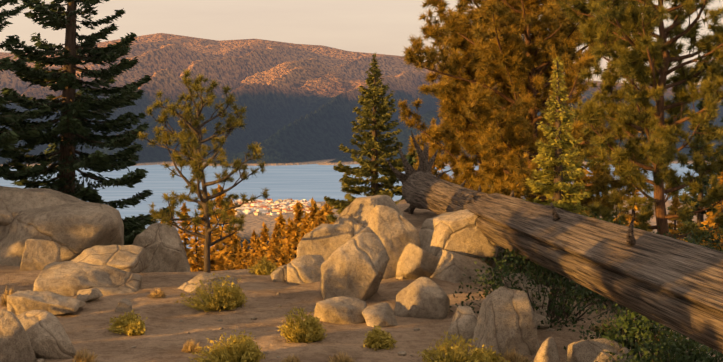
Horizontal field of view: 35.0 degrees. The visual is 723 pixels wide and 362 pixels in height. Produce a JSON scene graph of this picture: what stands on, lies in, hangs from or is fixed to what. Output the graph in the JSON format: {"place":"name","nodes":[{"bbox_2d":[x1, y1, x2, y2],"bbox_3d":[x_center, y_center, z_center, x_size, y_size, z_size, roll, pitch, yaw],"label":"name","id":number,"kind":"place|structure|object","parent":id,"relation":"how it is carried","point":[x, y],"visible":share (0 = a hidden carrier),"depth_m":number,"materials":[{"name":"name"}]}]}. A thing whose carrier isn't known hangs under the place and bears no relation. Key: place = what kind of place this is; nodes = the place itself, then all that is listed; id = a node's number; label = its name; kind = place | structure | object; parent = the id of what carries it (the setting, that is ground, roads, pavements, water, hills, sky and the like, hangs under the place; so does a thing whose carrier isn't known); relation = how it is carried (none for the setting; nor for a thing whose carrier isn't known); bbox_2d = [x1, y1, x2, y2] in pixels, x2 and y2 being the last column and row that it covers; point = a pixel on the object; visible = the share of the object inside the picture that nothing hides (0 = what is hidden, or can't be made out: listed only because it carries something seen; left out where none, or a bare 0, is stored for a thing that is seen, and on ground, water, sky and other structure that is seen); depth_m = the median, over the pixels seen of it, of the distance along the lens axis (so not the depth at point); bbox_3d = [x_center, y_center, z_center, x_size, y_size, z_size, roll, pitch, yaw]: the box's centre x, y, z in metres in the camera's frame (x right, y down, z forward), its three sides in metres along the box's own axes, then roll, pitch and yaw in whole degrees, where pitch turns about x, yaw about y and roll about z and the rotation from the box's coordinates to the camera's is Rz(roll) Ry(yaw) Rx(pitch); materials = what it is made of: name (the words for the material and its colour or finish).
{"place":"outdoors","nodes":[
{"label":"outdoors","id":0,"kind":"place"},
{"bbox_2d":[0,163,718,252],"bbox_3d":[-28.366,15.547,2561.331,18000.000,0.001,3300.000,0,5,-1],"label":"lake","id":1,"kind":"structure","parent":0,"point":[316,182],"depth_m":2645.12,"materials":[{"name":"blue liquid"}]},
{"bbox_2d":[0,33,722,361],"bbox_3d":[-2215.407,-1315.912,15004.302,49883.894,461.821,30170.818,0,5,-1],"label":"ground","id":2,"kind":"structure","parent":0,"point":[299,101],"depth_m":3325.58,"materials":[{"name":"brown soil"}]},
{"bbox_2d":[0,285,17,305],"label":"grass tuft","id":3,"kind":"object","parent":2,"relation":"on","point":[4,300],"visible":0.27,"depth_m":20.42,"materials":[{"name":"brown plant"}]},
{"bbox_2d":[0,309,35,361],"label":"rock","id":4,"kind":"object","parent":2,"relation":"on","point":[15,345],"visible":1,"depth_m":15.86,"materials":[{"name":"stone"}]},
{"bbox_2d":[0,0,67,190],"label":"fir","id":5,"kind":"object","parent":2,"relation":"on","point":[6,140],"visible":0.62,"depth_m":28.04,"materials":[{"name":"green plant"}]},
{"bbox_2d":[20,239,60,270],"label":"boulder","id":6,"kind":"object","parent":2,"relation":"on","point":[39,254],"visible":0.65,"depth_m":24.50,"materials":[{"name":"stone"}]},
{"bbox_2d":[16,310,76,358],"bbox_3d":[-4.603,2.255,16.576,0.934,0.726,0.785,-1,5,-16],"label":"rock","id":7,"kind":"object","parent":2,"relation":"on","point":[49,338],"visible":0.62,"depth_m":16.32,"materials":[{"name":"stone"}]},
{"bbox_2d":[7,290,85,315],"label":"rock","id":8,"kind":"object","parent":2,"relation":"on","point":[20,302],"visible":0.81,"depth_m":19.52,"materials":[{"name":"stone"}]},
{"bbox_2d":[0,201,123,265],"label":"outcrop rock","id":9,"kind":"object","parent":2,"relation":"on","point":[74,230],"visible":0.54,"depth_m":25.50,"materials":[{"name":"stone"}]},
{"bbox_2d":[0,186,84,225],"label":"outcrop rock","id":10,"kind":"object","parent":9,"relation":"on","point":[14,199],"visible":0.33,"depth_m":26.56,"materials":[{"name":"stone"}]},
{"bbox_2d":[0,0,169,244],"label":"fir","id":11,"kind":"object","parent":2,"relation":"on","point":[73,128],"visible":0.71,"depth_m":29.61,"materials":[{"name":"green plant"}]},
{"bbox_2d":[73,347,97,361],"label":"shrub","id":12,"kind":"object","parent":2,"relation":"on","point":[81,357],"visible":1,"depth_m":16.01,"materials":[{"name":"brown plant"}]},
{"bbox_2d":[33,261,141,295],"bbox_3d":[-5.167,1.913,21.814,1.940,0.654,1.387,6,5,-6],"label":"rock slab","id":13,"kind":"object","parent":2,"relation":"on","point":[68,278],"visible":0.77,"depth_m":21.45,"materials":[{"name":"stone"}]},
{"bbox_2d":[77,288,102,301],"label":"rock","id":14,"kind":"object","parent":2,"relation":"on","point":[88,295],"visible":0.96,"depth_m":20.43,"materials":[{"name":"stone"}]},
{"bbox_2d":[71,245,148,272],"bbox_3d":[-5.523,1.726,24.744,1.656,0.633,1.350,-3,5,8],"label":"rock slab","id":15,"kind":"object","parent":2,"relation":"on","point":[131,258],"visible":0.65,"depth_m":24.47,"materials":[{"name":"stone"}]},
{"bbox_2d":[115,298,131,311],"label":"rock","id":16,"kind":"object","parent":2,"relation":"on","point":[124,305],"visible":0.9,"depth_m":19.80,"materials":[{"name":"stone"}]},
{"bbox_2d":[107,309,147,335],"bbox_3d":[-3.720,2.241,18.233,0.671,0.420,0.734,0,5,-1],"label":"shrub","id":17,"kind":"object","parent":2,"relation":"on","point":[131,325],"visible":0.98,"depth_m":18.16,"materials":[{"name":"green plant"}]},
{"bbox_2d":[147,289,166,298],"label":"grass tuft","id":18,"kind":"object","parent":2,"relation":"on","point":[160,294],"visible":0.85,"depth_m":20.87,"materials":[{"name":"brown plant"}]},
{"bbox_2d":[132,223,190,272],"bbox_3d":[-4.873,1.811,27.857,1.466,1.551,1.334,-3,6,-31],"label":"rock","id":19,"kind":"object","parent":2,"relation":"on","point":[162,244],"visible":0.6,"depth_m":27.44,"materials":[{"name":"stone"}]},
{"bbox_2d":[176,201,203,269],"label":"conifer tree","id":20,"kind":"object","parent":2,"relation":"on","point":[185,236],"visible":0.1,"depth_m":120.94,"materials":[{"name":"orange plant"}]},
{"bbox_2d":[182,337,201,352],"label":"grass tuft","id":21,"kind":"object","parent":2,"relation":"on","point":[190,348],"visible":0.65,"depth_m":16.88,"materials":[{"name":"brown plant"}]},
{"bbox_2d":[186,222,203,271],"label":"conifer tree","id":22,"kind":"object","parent":2,"relation":"on","point":[195,266],"visible":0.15,"depth_m":90.84,"materials":[{"name":"orange plant"}]},
{"bbox_2d":[138,69,270,272],"bbox_3d":[-3.206,-0.123,22.711,2.760,4.279,2.126,3,6,30],"label":"young pine","id":23,"kind":"object","parent":2,"relation":"on","point":[194,158],"visible":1,"depth_m":22.72,"materials":[{"name":"green plant"}]},
{"bbox_2d":[187,192,224,270],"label":"conifer tree","id":24,"kind":"object","parent":2,"relation":"on","point":[215,231],"depth_m":141.30,"materials":[{"name":"orange plant"}]},
{"bbox_2d":[178,272,237,292],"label":"rock","id":25,"kind":"object","parent":2,"relation":"on","point":[188,286],"visible":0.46,"depth_m":21.75,"materials":[{"name":"stone"}]},
{"bbox_2d":[174,273,247,311],"bbox_3d":[-2.638,1.914,20.227,1.297,0.687,1.365,0,5,-1],"label":"shrub","id":26,"kind":"object","parent":2,"relation":"on","point":[224,298],"visible":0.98,"depth_m":19.98,"materials":[{"name":"green plant"}]},
{"bbox_2d":[210,184,233,269],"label":"conifer tree","id":27,"kind":"object","parent":2,"relation":"on","point":[217,200],"visible":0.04,"depth_m":150.90,"materials":[{"name":"orange plant"}]},
{"bbox_2d":[189,329,265,361],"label":"shrub","id":28,"kind":"object","parent":2,"relation":"on","point":[242,349],"visible":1,"depth_m":16.02,"materials":[{"name":"green plant"}]},
{"bbox_2d":[213,199,244,270],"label":"conifer tree","id":29,"kind":"object","parent":2,"relation":"on","point":[217,258],"visible":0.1,"depth_m":121.05,"materials":[{"name":"orange plant"}]},
{"bbox_2d":[224,231,241,269],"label":"conifer tree","id":30,"kind":"object","parent":2,"relation":"on","point":[234,244],"visible":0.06,"depth_m":90.93,"materials":[{"name":"orange plant"}]},
{"bbox_2d":[234,245,246,269],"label":"conifer tree","id":31,"kind":"object","parent":2,"relation":"on","point":[239,260],"visible":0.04,"depth_m":64.76,"materials":[{"name":"orange plant"}]},
{"bbox_2d":[241,239,250,267],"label":"conifer tree","id":32,"kind":"object","parent":2,"relation":"on","point":[245,244],"visible":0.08,"depth_m":70.77,"materials":[{"name":"orange plant"}]},
{"bbox_2d":[248,254,254,268],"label":"conifer tree","id":33,"kind":"object","parent":2,"relation":"on","point":[252,262],"visible":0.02,"depth_m":55.67,"materials":[{"name":"orange plant"}]},
{"bbox_2d":[247,230,258,266],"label":"conifer tree","id":34,"kind":"object","parent":2,"relation":"on","point":[253,240],"visible":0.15,"depth_m":80.82,"materials":[{"name":"orange plant"}]},
{"bbox_2d":[253,236,262,261],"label":"conifer tree","id":35,"kind":"object","parent":2,"relation":"on","point":[258,243],"depth_m":72.76,"materials":[{"name":"orange plant"}]},
{"bbox_2d":[255,245,267,263],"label":"conifer tree","id":36,"kind":"object","parent":2,"relation":"on","point":[261,252],"visible":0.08,"depth_m":60.68,"materials":[{"name":"orange plant"}]},
{"bbox_2d":[247,256,277,274],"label":"shrub","id":37,"kind":"object","parent":2,"relation":"on","point":[265,268],"visible":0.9,"depth_m":24.38,"materials":[{"name":"green plant"}]},
{"bbox_2d":[260,221,269,256],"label":"conifer tree","id":38,"kind":"object","parent":2,"relation":"on","point":[264,233],"visible":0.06,"depth_m":95.92,"materials":[{"name":"orange plant"}]},
{"bbox_2d":[266,239,277,267],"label":"conifer tree","id":39,"kind":"object","parent":2,"relation":"on","point":[271,247],"visible":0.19,"depth_m":66.74,"materials":[{"name":"orange plant"}]},
{"bbox_2d":[270,231,280,263],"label":"conifer tree","id":40,"kind":"object","parent":2,"relation":"on","point":[274,236],"visible":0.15,"depth_m":75.76,"materials":[{"name":"orange plant"}]},
{"bbox_2d":[269,224,283,261],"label":"conifer tree","id":41,"kind":"object","parent":2,"relation":"on","point":[277,230],"visible":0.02,"depth_m":88.94,"materials":[{"name":"orange plant"}]},
{"bbox_2d":[235,198,320,214],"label":"town","id":42,"kind":"object","parent":2,"relation":"on","point":[261,207],"visible":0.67,"depth_m":2123.91,"materials":[{"name":"white"}]},
{"bbox_2d":[269,210,286,261],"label":"conifer tree","id":43,"kind":"object","parent":2,"relation":"on","point":[280,221],"visible":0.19,"depth_m":121.08,"materials":[{"name":"orange plant"}]},
{"bbox_2d":[270,264,286,281],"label":"rock","id":44,"kind":"object","parent":2,"relation":"on","point":[278,274],"visible":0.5,"depth_m":23.16,"materials":[{"name":"stone"}]},
{"bbox_2d":[276,250,286,266],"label":"conifer tree","id":45,"kind":"object","parent":2,"relation":"on","point":[282,260],"visible":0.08,"depth_m":58.71,"materials":[{"name":"orange plant"}]},
{"bbox_2d":[280,217,294,257],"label":"conifer tree","id":46,"kind":"object","parent":2,"relation":"on","point":[289,230],"visible":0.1,"depth_m":100.96,"materials":[{"name":"orange plant"}]},
{"bbox_2d":[285,240,294,262],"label":"conifer tree","id":47,"kind":"object","parent":2,"relation":"on","point":[289,249],"visible":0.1,"depth_m":70.81,"materials":[{"name":"orange plant"}]},
{"bbox_2d":[281,354,299,361],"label":"grass tuft","id":48,"kind":"object","parent":2,"relation":"on","point":[291,359],"visible":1,"depth_m":16.07,"materials":[{"name":"brown plant"}]},
{"bbox_2d":[287,221,300,263],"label":"conifer tree","id":49,"kind":"object","parent":2,"relation":"on","point":[294,234],"visible":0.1,"depth_m":92.91,"materials":[{"name":"orange plant"}]},
{"bbox_2d":[292,200,304,244],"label":"conifer tree","id":50,"kind":"object","parent":2,"relation":"on","point":[298,209],"visible":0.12,"depth_m":141.13,"materials":[{"name":"orange plant"}]},
{"bbox_2d":[294,229,305,257],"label":"conifer tree","id":51,"kind":"object","parent":2,"relation":"on","point":[303,233],"visible":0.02,"depth_m":85.92,"materials":[{"name":"orange plant"}]},
{"bbox_2d":[278,306,326,342],"bbox_3d":[-0.888,2.179,17.502,0.786,0.602,0.747,0,5,-1],"label":"shrub","id":52,"kind":"object","parent":2,"relation":"on","point":[306,330],"visible":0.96,"depth_m":17.36,"materials":[{"name":"green plant"}]},
{"bbox_2d":[293,211,311,257],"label":"conifer tree","id":53,"kind":"object","parent":2,"relation":"on","point":[305,225],"visible":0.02,"depth_m":111.00,"materials":[{"name":"orange plant"}]},
{"bbox_2d":[287,255,324,284],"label":"rock","id":54,"kind":"object","parent":2,"relation":"on","point":[303,269],"visible":0.77,"depth_m":22.95,"materials":[{"name":"stone"}]},
{"bbox_2d":[306,221,314,232],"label":"conifer tree","id":55,"kind":"object","parent":2,"relation":"on","point":[310,228],"visible":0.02,"depth_m":98.99,"materials":[{"name":"orange plant"}]},
{"bbox_2d":[308,197,320,223],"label":"conifer tree","id":56,"kind":"object","parent":2,"relation":"on","point":[314,208],"depth_m":151.19,"materials":[{"name":"orange plant"}]},
{"bbox_2d":[313,218,321,227],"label":"conifer tree","id":57,"kind":"object","parent":2,"relation":"on","point":[317,222],"visible":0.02,"depth_m":106.00,"materials":[{"name":"orange plant"}]},
{"bbox_2d":[313,207,328,226],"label":"conifer tree","id":58,"kind":"object","parent":2,"relation":"on","point":[321,215],"visible":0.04,"depth_m":121.06,"materials":[{"name":"orange plant"}]},
{"bbox_2d":[297,223,354,260],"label":"rock","id":59,"kind":"object","parent":2,"relation":"on","point":[325,241],"visible":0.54,"depth_m":23.61,"materials":[{"name":"stone"}]},
{"bbox_2d":[320,203,334,223],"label":"conifer tree","id":60,"kind":"object","parent":2,"relation":"on","point":[327,208],"visible":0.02,"depth_m":161.35,"materials":[{"name":"orange plant"}]},
{"bbox_2d":[314,296,366,323],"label":"rock","id":61,"kind":"object","parent":2,"relation":"on","point":[343,310],"visible":0.79,"depth_m":18.95,"materials":[{"name":"stone"}]},
{"bbox_2d":[326,351,355,361],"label":"grass tuft","id":62,"kind":"object","parent":2,"relation":"on","point":[342,358],"visible":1,"depth_m":16.05,"materials":[{"name":"brown plant"}]},
{"bbox_2d":[320,227,389,300],"bbox_3d":[-0.129,1.559,20.932,1.255,1.428,1.089,-1,5,-7],"label":"rock","id":63,"kind":"object","parent":2,"relation":"on","point":[355,266],"visible":0.85,"depth_m":20.47,"materials":[{"name":"stone"}]},
{"bbox_2d":[323,53,406,221],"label":"fir","id":64,"kind":"object","parent":2,"relation":"on","point":[372,97],"visible":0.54,"depth_m":41.96,"materials":[{"name":"green plant"}]},
{"bbox_2d":[334,195,404,234],"bbox_3d":[0.213,1.263,25.683,1.825,1.902,1.488,-1,5,-13],"label":"rock","id":65,"kind":"object","parent":2,"relation":"on","point":[355,214],"visible":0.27,"depth_m":25.44,"materials":[{"name":"stone"}]},
{"bbox_2d":[362,302,397,326],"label":"rock","id":66,"kind":"object","parent":2,"relation":"on","point":[381,314],"visible":0.94,"depth_m":18.86,"materials":[{"name":"stone"}]},
{"bbox_2d":[363,325,397,350],"bbox_3d":[0.281,2.352,17.175,0.548,0.374,0.583,0,5,-1],"label":"shrub","id":67,"kind":"object","parent":2,"relation":"on","point":[381,339],"visible":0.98,"depth_m":17.10,"materials":[{"name":"green plant"}]},
{"bbox_2d":[368,205,419,278],"bbox_3d":[0.545,1.276,23.518,1.136,1.625,0.899,-2,6,-26],"label":"tall rock","id":68,"kind":"object","parent":2,"relation":"on","point":[395,231],"visible":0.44,"depth_m":23.16,"materials":[{"name":"stone"}]},
{"bbox_2d":[398,351,405,354],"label":"pebble","id":69,"kind":"object","parent":2,"relation":"on","point":[401,352],"visible":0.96,"depth_m":16.73,"materials":[{"name":"stone"}]},
{"bbox_2d":[398,150,418,200],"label":"tree","id":70,"kind":"object","parent":2,"relation":"on","point":[412,160],"visible":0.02,"depth_m":130.63,"materials":[{"name":"green plant"}]},
{"bbox_2d":[396,243,438,279],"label":"grey rock","id":71,"kind":"object","parent":2,"relation":"on","point":[415,262],"visible":0.75,"depth_m":22.86,"materials":[{"name":"stone"}]},
{"bbox_2d":[394,277,449,318],"bbox_3d":[1.052,2.036,19.893,0.918,0.722,0.800,1,5,11],"label":"rock","id":72,"kind":"object","parent":2,"relation":"on","point":[424,297],"visible":0.9,"depth_m":19.60,"materials":[{"name":"stone"}]},
{"bbox_2d":[428,124,446,173],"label":"tree","id":73,"kind":"object","parent":2,"relation":"on","point":[432,154],"visible":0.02,"depth_m":110.45,"materials":[{"name":"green plant"}]},
{"bbox_2d":[445,306,476,342],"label":"boulder","id":74,"kind":"object","parent":2,"relation":"on","point":[464,321],"visible":0.67,"depth_m":17.83,"materials":[{"name":"stone"}]},
{"bbox_2d":[417,331,509,361],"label":"shrub","id":75,"kind":"object","parent":2,"relation":"on","point":[450,353],"visible":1,"depth_m":16.13,"materials":[{"name":"green plant"}]},
{"bbox_2d":[430,250,502,282],"bbox_3d":[2.013,1.974,23.068,1.576,1.196,1.361,-1,5,-11],"label":"rock block","id":76,"kind":"object","parent":2,"relation":"on","point":[450,266],"visible":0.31,"depth_m":22.69,"materials":[{"name":"grey stone"}]},
{"bbox_2d":[396,4,554,200],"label":"pine","id":77,"kind":"object","parent":2,"relation":"on","point":[445,135],"visible":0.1,"depth_m":61.33,"materials":[{"name":"plant"}]},
{"bbox_2d":[474,248,520,262],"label":"scrub","id":78,"kind":"object","parent":2,"relation":"on","point":[503,253],"depth_m":24.34,"materials":[{"name":"green plant"}]},
{"bbox_2d":[483,246,520,268],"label":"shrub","id":79,"kind":"object","parent":2,"relation":"on","point":[492,262],"visible":0.06,"depth_m":24.44,"materials":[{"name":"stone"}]},
{"bbox_2d":[471,286,539,357],"bbox_3d":[2.155,2.112,17.186,0.954,1.073,0.835,-2,5,-19],"label":"boulder","id":80,"kind":"object","parent":2,"relation":"on","point":[505,319],"visible":0.81,"depth_m":16.90,"materials":[{"name":"stone"}]},
{"bbox_2d":[501,346,532,361],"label":"shrub","id":81,"kind":"object","parent":2,"relation":"on","point":[513,357],"visible":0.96,"depth_m":16.60,"materials":[{"name":"green plant"}]},
{"bbox_2d":[502,273,549,315],"bbox_3d":[2.848,1.997,19.874,0.864,0.765,0.775,2,5,19],"label":"shrub","id":82,"kind":"object","parent":2,"relation":"on","point":[520,285],"visible":0.27,"depth_m":19.61,"materials":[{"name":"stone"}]},
{"bbox_2d":[401,0,655,217],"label":"pine","id":83,"kind":"object","parent":2,"relation":"on","point":[551,32],"visible":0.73,"depth_m":49.38,"materials":[{"name":"plant"}]},
{"bbox_2d":[450,248,628,331],"bbox_3d":[3.207,1.753,19.853,3.072,1.783,3.222,4,6,35],"label":"scrub","id":84,"kind":"object","parent":2,"relation":"on","point":[559,282],"visible":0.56,"depth_m":19.50,"materials":[{"name":"green plant"}]},
{"bbox_2d":[534,312,549,328],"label":"boulder","id":85,"kind":"object","parent":2,"relation":"on","point":[539,318],"visible":0.31,"depth_m":18.68,"materials":[{"name":"stone"}]},
{"bbox_2d":[533,337,559,361],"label":"pointed rock","id":86,"kind":"object","parent":2,"relation":"on","point":[547,351],"visible":1,"depth_m":15.85,"materials":[{"name":"stone"}]},
{"bbox_2d":[384,130,722,353],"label":"fallen log","id":87,"kind":"object","parent":2,"relation":"on","point":[673,283],"visible":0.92,"depth_m":14.93,"materials":[{"name":"brown wood"}]},
{"bbox_2d":[523,57,592,266],"bbox_3d":[4.201,-0.343,24.239,1.764,4.504,1.860,-2,6,-25],"label":"conifer tree","id":88,"kind":"object","parent":2,"relation":"on","point":[554,150],"visible":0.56,"depth_m":24.11,"materials":[{"name":"green plant"}]},
{"bbox_2d":[500,215,654,306],"bbox_3d":[4.445,1.481,22.287,3.476,1.823,3.983,2,5,21],"label":"scrub","id":89,"kind":"object","parent":2,"relation":"on","point":[568,279],"depth_m":21.82,"materials":[{"name":"green plant"}]},
{"bbox_2d":[566,338,634,361],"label":"rock","id":90,"kind":"object","parent":2,"relation":"on","point":[588,350],"visible":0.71,"depth_m":16.39,"materials":[{"name":"stone"}]},
{"bbox_2d":[585,132,615,221],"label":"tree","id":91,"kind":"object","parent":2,"relation":"on","point":[595,190],"depth_m":80.75,"materials":[{"name":"green plant"}]},
{"bbox_2d":[589,315,616,332],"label":"shrub","id":92,"kind":"object","parent":2,"relation":"on","point":[603,327],"visible":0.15,"depth_m":18.98,"materials":[{"name":"green plant"}]},
{"bbox_2d":[561,285,651,320],"bbox_3d":[5.172,1.735,21.479,3.274,1.820,3.263,-3,6,-31],"label":"scrub","id":93,"kind":"object","parent":2,"relation":"on","point":[606,305],"depth_m":20.87,"materials":[{"name":"green plant"}]},
{"bbox_2d":[603,215,614,222],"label":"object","id":94,"kind":"object","parent":2,"relation":"on","point":[610,218],"visible":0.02,"depth_m":60.73,"materials":[{"name":"green plant"}]},
{"bbox_2d":[614,156,653,231],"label":"tree","id":95,"kind":"object","parent":2,"relation":"on","point":[633,214],"visible":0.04,"depth_m":70.75,"materials":[{"name":"orange plant"}]},
{"bbox_2d":[554,0,722,242],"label":"pine","id":96,"kind":"object","parent":2,"relation":"on","point":[660,55],"visible":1,"depth_m":30.51,"materials":[{"name":"green plant"}]},
{"bbox_2d":[564,303,713,361],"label":"scrub","id":97,"kind":"object","parent":2,"relation":"on","point":[630,332],"visible":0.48,"depth_m":16.83,"materials":[{"name":"green plant"}]},
{"bbox_2d":[595,330,722,361],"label":"scrub","id":98,"kind":"object","parent":2,"relation":"on","point":[702,355],"visible":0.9,"depth_m":15.26,"materials":[{"name":"green plant"}]},
{"bbox_2d":[667,195,687,241],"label":"tree","id":99,"kind":"object","parent":2,"relation":"on","point":[676,203],"visible":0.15,"depth_m":52.61,"materials":[{"name":"green plant"}]},
{"bbox_2d":[648,218,722,251],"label":"scrub","id":100,"kind":"object","parent":2,"relation":"on","point":[708,240],"visible":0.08,"depth_m":24.73,"materials":[{"name":"green plant"}]},
{"bbox_2d":[667,98,720,248],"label":"tree","id":101,"kind":"object","parent":2,"relation":"on","point":[700,217],"visible":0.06,"depth_m":60.40,"materials":[{"name":"green plant"}]},
{"bbox_2d":[699,172,722,250],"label":"tree","id":102,"kind":"object","parent":2,"relation":"on","point":[710,220],"visible":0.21,"depth_m":45.58,"materials":[{"name":"orange plant"}]},
{"bbox_2d":[704,101,722,241],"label":"tree","id":103,"kind":"object","parent":2,"relation":"on","point":[717,158],"visible":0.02,"depth_m":70.76,"materials":[{"name":"green plant"}]},
{"bbox_2d":[0,0,722,84],"label":"sky","id":104,"kind":"structure","parent":0,"point":[365,26],"materials":[{"name":"beige"}]},
{"bbox_2d":[419,209,498,257],"bbox_3d":[2.013,1.058,23.859,1.705,0.982,1.390,0,8,5],"label":"rock","id":105,"kind":"object","parent":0,"point":[459,232],"visible":0.71,"depth_m":23.23,"materials":[{"name":"beige stone"}]}
]}

